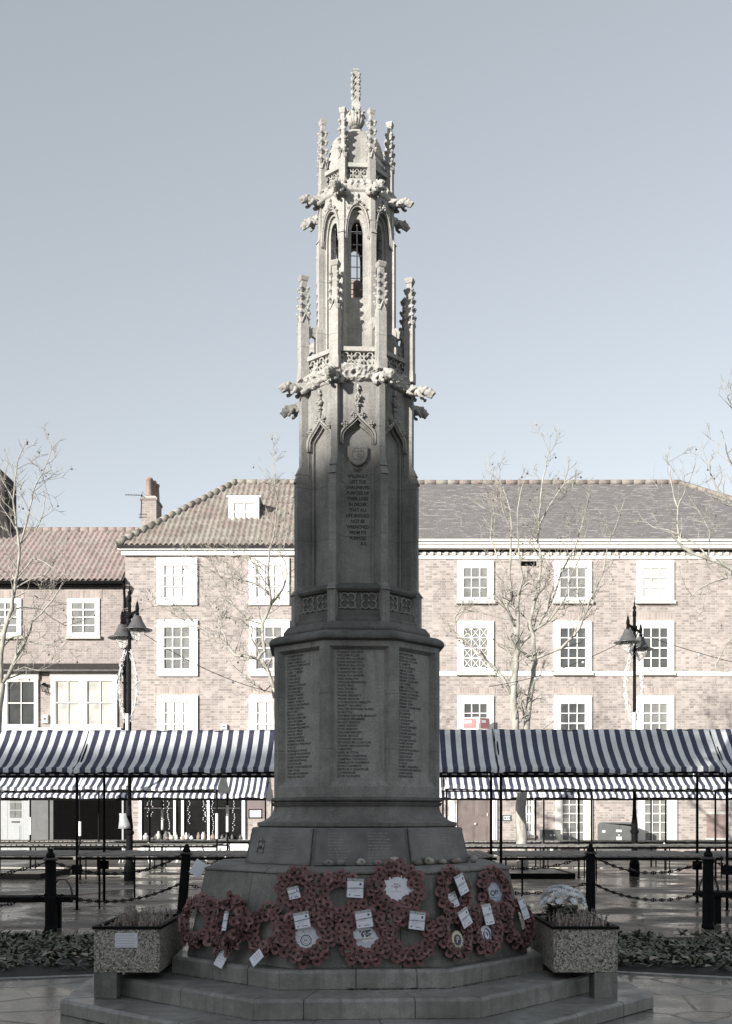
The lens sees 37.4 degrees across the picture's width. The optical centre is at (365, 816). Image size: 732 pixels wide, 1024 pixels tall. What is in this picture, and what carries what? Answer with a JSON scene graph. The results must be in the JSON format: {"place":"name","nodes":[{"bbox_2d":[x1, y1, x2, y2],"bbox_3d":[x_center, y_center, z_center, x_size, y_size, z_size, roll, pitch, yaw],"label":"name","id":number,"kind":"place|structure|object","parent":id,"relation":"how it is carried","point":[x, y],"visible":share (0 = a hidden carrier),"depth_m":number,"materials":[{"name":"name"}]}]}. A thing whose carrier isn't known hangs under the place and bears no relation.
{"place":"outdoors","nodes":[
{"label":"outdoors","id":0,"kind":"place"},
{"bbox_2d":[0,527,138,850],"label":"brick house","id":1,"kind":"structure","parent":0,"point":[82,693],"depth_m":44.02,"materials":[{"name":"brown brick"}]},
{"bbox_2d":[0,598,21,638],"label":"window","id":2,"kind":"structure","parent":1,"relation":"in","point":[4,602],"depth_m":44.01,"materials":[{"name":"white paint"}]},
{"bbox_2d":[0,469,23,580],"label":"chimney stack","id":3,"kind":"object","parent":1,"relation":"on","point":[4,519],"visible":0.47,"depth_m":47.28,"materials":[{"name":"brick"}]},
{"bbox_2d":[8,801,22,849],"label":"door","id":4,"kind":"structure","parent":1,"relation":"in","point":[15,808],"depth_m":43.92,"materials":[{"name":"grey paint"}]},
{"bbox_2d":[2,680,38,727],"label":"window","id":5,"kind":"structure","parent":1,"relation":"in","point":[21,699],"depth_m":44.02,"materials":[{"name":"beige paint"}]},
{"bbox_2d":[51,679,83,727],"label":"window","id":6,"kind":"structure","parent":1,"relation":"in","point":[67,695],"depth_m":44.02,"materials":[{"name":"beige paint"}]},
{"bbox_2d":[65,598,100,638],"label":"window","id":7,"kind":"structure","parent":1,"relation":"in","point":[89,628],"depth_m":43.99,"materials":[{"name":"white paint"}]},
{"bbox_2d":[84,679,117,727],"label":"window","id":8,"kind":"structure","parent":1,"relation":"in","point":[100,695],"depth_m":44.02,"materials":[{"name":"beige paint"}]},
{"bbox_2d":[115,477,293,850],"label":"brick house","id":9,"kind":"structure","parent":0,"point":[175,692],"depth_m":44.00,"materials":[{"name":"brown brick"}]},
{"bbox_2d":[157,557,196,604],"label":"window","id":10,"kind":"structure","parent":9,"relation":"in","point":[171,576],"depth_m":43.90,"materials":[{"name":"white paint"}]},
{"bbox_2d":[157,620,197,675],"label":"window","id":11,"kind":"structure","parent":9,"relation":"in","point":[169,663],"depth_m":43.92,"materials":[{"name":"white paint"}]},
{"bbox_2d":[157,695,197,730],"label":"window","id":12,"kind":"structure","parent":9,"relation":"in","point":[174,712],"depth_m":43.92,"materials":[{"name":"white paint"}]},
{"bbox_2d":[249,695,273,729],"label":"window","id":13,"kind":"structure","parent":9,"relation":"in","point":[261,714],"depth_m":43.93,"materials":[{"name":"white paint"}]},
{"bbox_2d":[249,557,288,604],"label":"window","id":14,"kind":"structure","parent":9,"relation":"in","point":[255,591],"depth_m":43.90,"materials":[{"name":"white paint"}]},
{"bbox_2d":[249,620,289,675],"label":"window","id":15,"kind":"structure","parent":9,"relation":"in","point":[277,624],"depth_m":43.90,"materials":[{"name":"white paint"}]},
{"bbox_2d":[5,855,725,859],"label":"pavement","id":16,"kind":"structure","parent":0,"point":[497,856],"depth_m":40.50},
{"bbox_2d":[540,829,560,850],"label":"utility cabinet","id":17,"kind":"object","parent":16,"relation":"on","point":[552,834],"visible":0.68,"depth_m":42.70,"materials":[{"name":"grey metal"}]},
{"bbox_2d":[598,822,630,850],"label":"utility cabinet","id":18,"kind":"object","parent":16,"relation":"on","point":[613,830],"visible":0.43,"depth_m":42.55,"materials":[{"name":"black metal"}]},
{"bbox_2d":[0,868,731,933],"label":"market square","id":19,"kind":"structure","parent":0,"point":[628,915],"depth_m":20.94,"materials":[{"name":"stone"}]},
{"bbox_2d":[1,793,47,849],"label":"market stall","id":20,"kind":"object","parent":19,"relation":"on","point":[14,796],"visible":0.25,"depth_m":32.45,"materials":[{"name":"fabric"}]},
{"bbox_2d":[0,869,70,878],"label":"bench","id":21,"kind":"object","parent":19,"relation":"on","point":[33,874],"visible":0.85,"depth_m":28.19,"materials":[{"name":"black metal"}]},
{"bbox_2d":[0,419,95,871],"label":"bare plane tree","id":22,"kind":"object","parent":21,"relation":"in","point":[9,617],"visible":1,"depth_m":28.83,"materials":[{"name":"grey plant"}]},
{"bbox_2d":[0,878,78,928],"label":"bench","id":23,"kind":"object","parent":19,"relation":"on","point":[16,898],"visible":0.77,"depth_m":15.19,"materials":[{"name":"black metal"}]},
{"bbox_2d":[0,775,97,875],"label":"market stall","id":24,"kind":"object","parent":19,"relation":"on","point":[37,785],"visible":0.59,"depth_m":27.64,"materials":[{"name":"fabric"}]},
{"bbox_2d":[43,848,57,931],"bbox_3d":[-4.399,1.022,15.096,0.210,1.160,0.210,0,0,-7],"label":"bollard","id":25,"kind":"object","parent":19,"relation":"on","point":[50,859],"visible":1,"depth_m":15.04,"materials":[{"name":"black metal"}]},
{"bbox_2d":[0,730,110,859],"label":"market stall","id":26,"kind":"object","parent":19,"relation":"on","point":[41,754],"visible":0.95,"depth_m":19.15,"materials":[{"name":"fabric"}]},
{"bbox_2d":[29,793,161,868],"bbox_3d":[-8.270,0.136,33.349,3.651,2.929,1.988,0,0,1],"label":"market stall","id":27,"kind":"object","parent":19,"relation":"on","point":[94,796],"visible":0.34,"depth_m":32.41,"materials":[{"name":"fabric"}]},
{"bbox_2d":[107,582,152,880],"bbox_3d":[-5.900,-2.130,27.000,0.740,7.460,2.100,0,0,-28],"label":"street lamp","id":28,"kind":"object","parent":19,"relation":"on","point":[136,629],"visible":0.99,"depth_m":26.95,"materials":[{"name":"black metal"}]},
{"bbox_2d":[118,813,130,828],"bbox_3d":[-5.987,0.110,26.775,0.311,0.380,0.069,0,0,4],"label":"notice sheet","id":29,"kind":"object","parent":28,"relation":"attached to","point":[124,823],"visible":1,"depth_m":26.77,"materials":[{"name":"paper"}]},
{"bbox_2d":[117,649,139,729],"bbox_3d":[-5.920,-3.127,26.885,0.565,2.055,0.160,0,0,0],"label":"light decoration","id":30,"kind":"object","parent":28,"relation":"attached to","point":[125,718],"visible":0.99,"depth_m":26.89,"materials":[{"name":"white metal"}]},
{"bbox_2d":[78,774,229,879],"bbox_3d":[-5.485,0.072,28.390,3.621,3.057,1.996,0,0,1],"label":"market stall","id":31,"kind":"object","parent":19,"relation":"on","point":[168,785],"visible":0.62,"depth_m":27.57,"materials":[{"name":"fabric"}]},
{"bbox_2d":[72,730,273,909],"bbox_3d":[-3.201,0.018,19.897,3.630,3.164,2.860,0,0,1],"label":"market stall","id":32,"kind":"object","parent":19,"relation":"on","point":[179,754],"visible":0.89,"depth_m":19.04,"materials":[{"name":"fabric"}]},
{"bbox_2d":[176,844,192,913],"bbox_3d":[-2.938,1.024,17.506,0.210,1.160,0.210,4,-1,-14],"label":"bollard","id":33,"kind":"object","parent":19,"relation":"on","point":[186,853],"visible":0.86,"depth_m":17.44,"materials":[{"name":"grey metal"}]},
{"bbox_2d":[56,883,180,903],"bbox_3d":[-3.690,1.176,16.299,0.068,0.255,2.826,0,0,31],"label":"bollard chain","id":34,"kind":"object","parent":33,"relation":"attached to","point":[129,899],"visible":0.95,"depth_m":16.36,"materials":[{"name":"black metal"}]},
{"bbox_2d":[56,855,181,875],"bbox_3d":[-3.690,0.748,16.300,0.068,0.292,2.824,0,0,31],"label":"bollard chain","id":35,"kind":"object","parent":33,"relation":"attached to","point":[115,873],"visible":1,"depth_m":16.23,"materials":[{"name":"black metal"}]},
{"bbox_2d":[124,431,294,711],"bbox_3d":[-4.288,-4.424,30.098,6.233,11.959,3.028,0,0,21],"label":"bare plane tree","id":36,"kind":"object","parent":19,"relation":"on","point":[263,643],"visible":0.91,"depth_m":30.03,"materials":[{"name":"grey plant"}]},
{"bbox_2d":[148,778,273,869],"bbox_3d":[-4.695,0.135,33.272,3.601,2.929,1.992,0,0,1],"label":"market stall","id":37,"kind":"object","parent":19,"relation":"on","point":[250,789],"visible":0.49,"depth_m":32.40,"materials":[{"name":"fabric"}]},
{"bbox_2d":[0,888,731,888],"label":"paving band","id":38,"kind":"object","parent":19,"relation":"on","point":[200,888],"depth_m":24.04,"materials":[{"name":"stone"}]},
{"bbox_2d":[60,875,731,875],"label":"paving band","id":39,"kind":"object","parent":19,"relation":"on","point":[575,875],"depth_m":29.34,"materials":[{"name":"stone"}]},
{"bbox_2d":[440,729,497,859],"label":"market stall","id":40,"kind":"object","parent":19,"relation":"on","point":[468,753],"visible":0.23,"depth_m":18.90,"materials":[{"name":"fabric"}]},
{"bbox_2d":[440,778,541,866],"bbox_3d":[3.455,0.138,33.105,3.701,2.925,2.000,0,0,1],"label":"market stall","id":41,"kind":"object","parent":19,"relation":"on","point":[486,795],"visible":0.3,"depth_m":32.15,"materials":[{"name":"fabric"}]},
{"bbox_2d":[442,774,589,877],"bbox_3d":[3.755,0.071,27.493,3.601,3.058,1.994,0,0,1],"label":"market stall","id":42,"kind":"object","parent":19,"relation":"on","point":[515,784],"visible":0.59,"depth_m":26.64,"materials":[{"name":"fabric"}]},
{"bbox_2d":[584,843,596,914],"bbox_3d":[3.672,1.022,17.697,0.210,1.160,0.210,0,0,-35],"label":"bollard","id":43,"kind":"object","parent":19,"relation":"on","point":[590,852],"visible":0.89,"depth_m":17.63,"materials":[{"name":"grey metal"}]},
{"bbox_2d":[468,855,585,869],"bbox_3d":[2.610,0.748,17.875,2.185,0.292,0.068,0,0,9],"label":"bollard chain","id":44,"kind":"object","parent":43,"relation":"attached to","point":[546,865],"visible":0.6,"depth_m":17.81,"materials":[{"name":"black metal"}]},
{"bbox_2d":[593,882,701,901],"bbox_3d":[4.275,1.177,16.575,0.068,0.254,2.592,0,0,-28],"label":"bollard chain","id":45,"kind":"object","parent":43,"relation":"attached to","point":[646,899],"visible":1,"depth_m":16.56,"materials":[{"name":"black metal"}]},
{"bbox_2d":[593,855,702,874],"bbox_3d":[4.275,0.748,16.575,0.068,0.292,2.591,0,0,-28],"label":"bollard chain","id":46,"kind":"object","parent":43,"relation":"attached to","point":[646,872],"visible":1,"depth_m":16.50,"materials":[{"name":"black metal"}]},
{"bbox_2d":[535,790,664,869],"bbox_3d":[7.080,0.137,33.025,3.651,2.926,1.988,0,0,1],"label":"market stall","id":47,"kind":"object","parent":19,"relation":"on","point":[603,795],"visible":0.4,"depth_m":32.09,"materials":[{"name":"fabric"}]},
{"bbox_2d":[486,729,725,896],"bbox_3d":[4.184,0.015,19.744,3.862,3.169,2.855,0,0,1],"label":"market stall","id":48,"kind":"object","parent":19,"relation":"on","point":[577,753],"visible":0.93,"depth_m":18.89,"materials":[{"name":"fabric"}]},
{"bbox_2d":[614,597,653,876],"bbox_3d":[7.170,-2.130,28.900,0.740,7.460,2.100,0,0,28],"label":"street lamp","id":49,"kind":"object","parent":19,"relation":"on","point":[628,641],"visible":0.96,"depth_m":28.85,"materials":[{"name":"black metal"}]},
{"bbox_2d":[623,651,644,728],"bbox_3d":[7.121,-3.353,28.765,0.567,2.105,0.161,0,0,0],"label":"light decoration","id":50,"kind":"object","parent":49,"relation":"attached to","point":[634,716],"visible":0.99,"depth_m":28.77,"materials":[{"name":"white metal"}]},
{"bbox_2d":[577,773,731,881],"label":"market stall","id":51,"kind":"object","parent":19,"relation":"on","point":[656,784],"visible":0.57,"depth_m":26.59,"materials":[{"name":"fabric"}]},
{"bbox_2d":[634,371,731,709],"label":"bare plane tree","id":52,"kind":"object","parent":19,"relation":"on","point":[705,556],"visible":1,"depth_m":26.95,"materials":[{"name":"beige plant"}]},
{"bbox_2d":[650,792,731,870],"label":"market stall","id":53,"kind":"object","parent":19,"relation":"on","point":[690,795],"visible":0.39,"depth_m":32.04,"materials":[{"name":"fabric"}]},
{"bbox_2d":[684,728,731,910],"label":"market stall","id":54,"kind":"object","parent":19,"relation":"on","point":[721,740],"visible":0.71,"depth_m":19.04,"materials":[{"name":"metal"}]},
{"bbox_2d":[701,847,715,928],"bbox_3d":[4.883,1.022,15.447,0.210,1.160,0.210,0,0,-42],"label":"bollard","id":55,"kind":"object","parent":19,"relation":"on","point":[707,858],"visible":1,"depth_m":15.39,"materials":[{"name":"grey metal"}]},
{"bbox_2d":[693,877,731,923],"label":"bench","id":56,"kind":"object","parent":19,"relation":"on","point":[717,908],"visible":0.66,"depth_m":16.07,"materials":[{"name":"black metal"}]},
{"bbox_2d":[713,777,731,877],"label":"market stall","id":57,"kind":"object","parent":19,"relation":"on","point":[715,827],"visible":0.28,"depth_m":28.22,"materials":[{"name":"metal"}]},
{"bbox_2d":[0,934,731,1023],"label":"memorial paving","id":58,"kind":"structure","parent":0,"point":[684,1000],"depth_m":9.42,"materials":[{"name":"stone"}]},
{"bbox_2d":[0,937,93,977],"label":"flower bed soil","id":59,"kind":"structure","parent":58,"relation":"on","point":[27,970],"depth_m":11.14,"materials":[{"name":"soil"}]},
{"bbox_2d":[0,926,90,960],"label":"fallen leaves","id":60,"kind":"object","parent":59,"relation":"on","point":[45,953],"visible":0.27,"depth_m":11.73,"materials":[{"name":"brown plant"}]},
{"bbox_2d":[0,928,192,971],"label":"bedding plants","id":61,"kind":"object","parent":59,"relation":"on","point":[18,956],"visible":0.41,"depth_m":12.40,"materials":[{"name":"green plant"}]},
{"bbox_2d":[60,68,652,1023],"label":"war memorial","id":62,"kind":"object","parent":58,"relation":"on","point":[356,648],"visible":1,"depth_m":9.34,"materials":[{"name":"stone"}]},
{"bbox_2d":[92,914,182,998],"bbox_3d":[-1.940,1.185,9.333,0.556,0.588,1.158,0,0,0],"label":"planter","id":63,"kind":"object","parent":62,"relation":"on","point":[119,951],"visible":0.83,"depth_m":8.77,"materials":[{"name":"grey stone"}]},
{"bbox_2d":[101,907,173,925],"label":"heather plants","id":64,"kind":"object","parent":63,"relation":"on","point":[145,918],"visible":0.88,"depth_m":9.17,"materials":[{"name":"plant"}]},
{"bbox_2d":[178,892,213,948],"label":"poppy wreath","id":65,"kind":"object","parent":62,"relation":"attached to","point":[188,935],"visible":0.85,"depth_m":9.13,"materials":[{"name":"paper"}]},
{"bbox_2d":[189,859,206,877],"bbox_3d":[-1.489,0.461,9.598,0.110,0.140,0.005,32,-5,3],"label":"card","id":66,"kind":"object","parent":62,"relation":"on","point":[197,869],"visible":1,"depth_m":9.60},
{"bbox_2d":[214,949,229,968],"bbox_3d":[-1.165,1.144,8.724,0.115,0.145,0.006,19,-11,46],"label":"message card","id":67,"kind":"object","parent":62,"relation":"on","point":[220,960],"visible":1,"depth_m":8.72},
{"bbox_2d":[203,890,252,957],"bbox_3d":[-1.121,0.869,8.752,0.541,0.546,0.120,0,-12,42],"label":"poppy wreath","id":68,"kind":"object","parent":62,"relation":"attached to","point":[240,921],"visible":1,"depth_m":8.74,"materials":[{"name":"paper"}]},
{"bbox_2d":[249,948,263,966],"bbox_3d":[-0.856,1.103,8.458,0.005,0.120,0.100,36,12,-42],"label":"message card","id":69,"kind":"object","parent":62,"relation":"attached to","point":[256,957],"visible":1,"depth_m":8.46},
{"bbox_2d":[245,900,283,958],"bbox_3d":[-0.800,0.894,8.559,0.462,0.471,0.087,0,-12,42],"label":"poppy wreath","id":70,"kind":"object","parent":62,"relation":"attached to","point":[268,946],"visible":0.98,"depth_m":8.55,"materials":[{"name":"paper"}]},
{"bbox_2d":[274,865,320,911],"bbox_3d":[-0.527,0.566,8.481,0.397,0.387,0.086,0,-12,-3],"label":"poppy wreath","id":71,"kind":"object","parent":62,"relation":"attached to","point":[290,898],"visible":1,"depth_m":8.47,"materials":[{"name":"paper"}]},
{"bbox_2d":[274,905,337,968],"bbox_3d":[-0.463,0.927,8.389,0.495,0.510,0.093,0,-12,-3],"label":"poppy wreath","id":72,"kind":"object","parent":62,"relation":"on","point":[305,937],"visible":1,"depth_m":8.38,"materials":[{"name":"paper"}]},
{"bbox_2d":[312,869,367,926],"bbox_3d":[-0.209,0.634,8.485,0.475,0.465,0.093,0,-12,-3],"label":"poppy wreath","id":73,"kind":"object","parent":62,"relation":"attached to","point":[352,885],"visible":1,"depth_m":8.47,"materials":[{"name":"paper"}]},
{"bbox_2d":[171,972,515,989],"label":"moss tufts","id":74,"kind":"object","parent":62,"relation":"on","point":[371,989],"visible":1,"depth_m":8.34,"materials":[{"name":"green plant"}]},
{"bbox_2d":[335,906,396,967],"bbox_3d":[0.001,0.933,8.407,0.490,0.483,0.093,0,-12,-3],"label":"poppy wreath","id":75,"kind":"object","parent":62,"relation":"attached to","point":[360,932],"visible":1,"depth_m":8.40,"materials":[{"name":"paper"}]},
{"bbox_2d":[366,858,425,914],"bbox_3d":[0.240,0.560,8.513,0.474,0.485,0.085,0,-12,-3],"label":"poppy wreath","id":76,"kind":"object","parent":62,"relation":"attached to","point":[396,884],"visible":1,"depth_m":8.51,"materials":[{"name":"paper"}]},
{"bbox_2d":[379,905,438,967],"bbox_3d":[0.347,0.929,8.421,0.488,0.493,0.093,0,-12,-3],"label":"poppy wreath","id":77,"kind":"object","parent":62,"relation":"attached to","point":[415,919],"visible":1,"depth_m":8.41,"materials":[{"name":"paper"}]},
{"bbox_2d":[434,864,472,911],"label":"poppy wreath","id":78,"kind":"object","parent":62,"relation":"attached to","point":[448,875],"visible":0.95,"depth_m":8.67,"materials":[{"name":"paper"}]},
{"bbox_2d":[435,906,472,961],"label":"poppy wreath","id":79,"kind":"object","parent":62,"relation":"attached to","point":[456,945],"visible":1,"depth_m":8.53,"materials":[{"name":"paper"}]},
{"bbox_2d":[469,902,503,956],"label":"poppy wreath","id":80,"kind":"object","parent":62,"relation":"attached to","point":[486,941],"visible":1,"depth_m":8.83,"materials":[{"name":"paper"}]},
{"bbox_2d":[477,864,512,919],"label":"poppy wreath","id":81,"kind":"object","parent":62,"relation":"attached to","point":[494,887],"visible":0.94,"depth_m":9.12,"materials":[{"name":"paper"}]},
{"bbox_2d":[501,896,535,952],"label":"poppy wreath","id":82,"kind":"object","parent":62,"relation":"attached to","point":[516,939],"visible":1,"depth_m":9.22,"materials":[{"name":"paper"}]},
{"bbox_2d":[531,913,619,998],"bbox_3d":[1.780,1.185,9.360,0.544,0.588,1.204,0,0,0],"label":"planter","id":83,"kind":"object","parent":62,"relation":"on","point":[592,951],"visible":0.73,"depth_m":8.77,"materials":[{"name":"grey concrete"}]},
{"bbox_2d":[539,884,587,920],"bbox_3d":[1.726,0.787,9.493,0.449,0.393,0.447,0,0,0],"label":"chrysanthemum plant","id":84,"kind":"object","parent":83,"relation":"on","point":[558,901],"visible":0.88,"depth_m":9.44,"materials":[{"name":"white plant"}]},
{"bbox_2d":[542,907,611,925],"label":"heather plants","id":85,"kind":"object","parent":83,"relation":"on","point":[582,917],"visible":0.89,"depth_m":9.08,"materials":[{"name":"plant"}]},
{"bbox_2d":[0,971,731,979],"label":"bed edging","id":86,"kind":"object","parent":58,"relation":"on","point":[618,972],"depth_m":10.76,"materials":[{"name":"stone"}]},
{"bbox_2d":[618,937,731,976],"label":"flower bed soil","id":87,"kind":"structure","parent":58,"relation":"on","point":[679,969],"depth_m":11.24,"materials":[{"name":"soil"}]},
{"bbox_2d":[522,927,731,970],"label":"bedding plants","id":88,"kind":"object","parent":87,"relation":"on","point":[694,955],"visible":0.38,"depth_m":12.40,"materials":[{"name":"green plant"}]},
{"bbox_2d":[618,929,731,967],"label":"fallen leaves","id":89,"kind":"object","parent":87,"relation":"on","point":[673,961],"visible":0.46,"depth_m":12.02,"materials":[{"name":"brown plant"}]},
{"bbox_2d":[0,0,731,526],"label":"sky","id":90,"kind":"structure","parent":0,"point":[565,166],"materials":[{"name":"blue"}]},
{"bbox_2d":[1,860,731,866],"bbox_3d":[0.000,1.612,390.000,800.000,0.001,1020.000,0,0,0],"label":"ground","id":91,"kind":"structure","parent":0,"point":[173,863],"depth_m":37.11,"materials":[{"name":"stone"}]},
{"bbox_2d":[1,867,720,867],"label":"drain strip","id":92,"kind":"object","parent":91,"relation":"on","point":[511,867],"depth_m":33.52,"materials":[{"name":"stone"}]},
{"bbox_2d":[509,868,574,878],"bbox_3d":[4.050,1.538,29.450,2.700,0.136,3.100,0,0,0],"label":"raised tree bed","id":93,"kind":"object","parent":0,"point":[548,873],"visible":0.53,"depth_m":27.90,"materials":[{"name":"black metal"}]},
{"bbox_2d":[434,418,627,869],"bbox_3d":[4.562,-4.682,30.142,5.326,12.478,3.798,0,0,0],"label":"bare plane tree","id":94,"kind":"object","parent":93,"relation":"in","point":[520,810],"visible":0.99,"depth_m":29.91,"materials":[{"name":"grey plant"}]},
{"bbox_2d":[418,480,731,851],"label":"brick building","id":95,"kind":"structure","parent":0,"point":[679,690],"depth_m":44.00,"materials":[{"name":"brick"}]},
{"bbox_2d":[456,560,494,603],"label":"window","id":96,"kind":"structure","parent":95,"relation":"in","point":[471,572],"depth_m":43.90,"materials":[{"name":"white paint"}]},
{"bbox_2d":[456,621,494,675],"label":"window","id":97,"kind":"structure","parent":95,"relation":"in","point":[468,660],"depth_m":43.92,"materials":[{"name":"white paint"}]},
{"bbox_2d":[461,800,489,851],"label":"door","id":98,"kind":"structure","parent":95,"relation":"in","point":[475,814],"depth_m":43.92,"materials":[{"name":"brown paint"}]},
{"bbox_2d":[458,696,493,732],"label":"window","id":99,"kind":"structure","parent":95,"relation":"in","point":[468,706],"depth_m":43.90,"materials":[{"name":"white paint"}]},
{"bbox_2d":[463,717,489,729],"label":"agent sign board","id":100,"kind":"object","parent":95,"relation":"attached to","point":[471,723],"visible":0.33,"depth_m":43.34,"materials":[{"name":"white paint"}]},
{"bbox_2d":[526,800,534,837],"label":"window","id":101,"kind":"structure","parent":95,"relation":"in","point":[529,803],"depth_m":43.93,"materials":[{"name":"white paint"}]},
{"bbox_2d":[553,560,592,603],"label":"window","id":102,"kind":"structure","parent":95,"relation":"in","point":[581,563],"depth_m":43.90,"materials":[{"name":"white paint"}]},
{"bbox_2d":[554,696,591,729],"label":"window","id":103,"kind":"structure","parent":95,"relation":"in","point":[576,713],"depth_m":43.93,"materials":[{"name":"white paint"}]},
{"bbox_2d":[555,800,590,839],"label":"window","id":104,"kind":"structure","parent":95,"relation":"in","point":[566,811],"depth_m":43.94,"materials":[{"name":"beige paint"}]},
{"bbox_2d":[553,621,593,675],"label":"window","id":105,"kind":"structure","parent":95,"relation":"in","point":[575,653],"depth_m":43.92,"materials":[{"name":"white paint"}]},
{"bbox_2d":[635,560,675,603],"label":"window","id":106,"kind":"structure","parent":95,"relation":"in","point":[655,578],"depth_m":43.90,"materials":[{"name":"white paint"}]},
{"bbox_2d":[637,696,673,729],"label":"window","id":107,"kind":"structure","parent":95,"relation":"in","point":[657,712],"depth_m":43.93,"materials":[{"name":"white paint"}]},
{"bbox_2d":[636,621,675,675],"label":"window","id":108,"kind":"structure","parent":95,"relation":"in","point":[659,661],"depth_m":43.94,"materials":[{"name":"white paint"}]},
{"bbox_2d":[638,800,676,843],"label":"window","id":109,"kind":"structure","parent":95,"relation":"in","point":[658,806],"depth_m":43.93,"materials":[{"name":"beige paint"}]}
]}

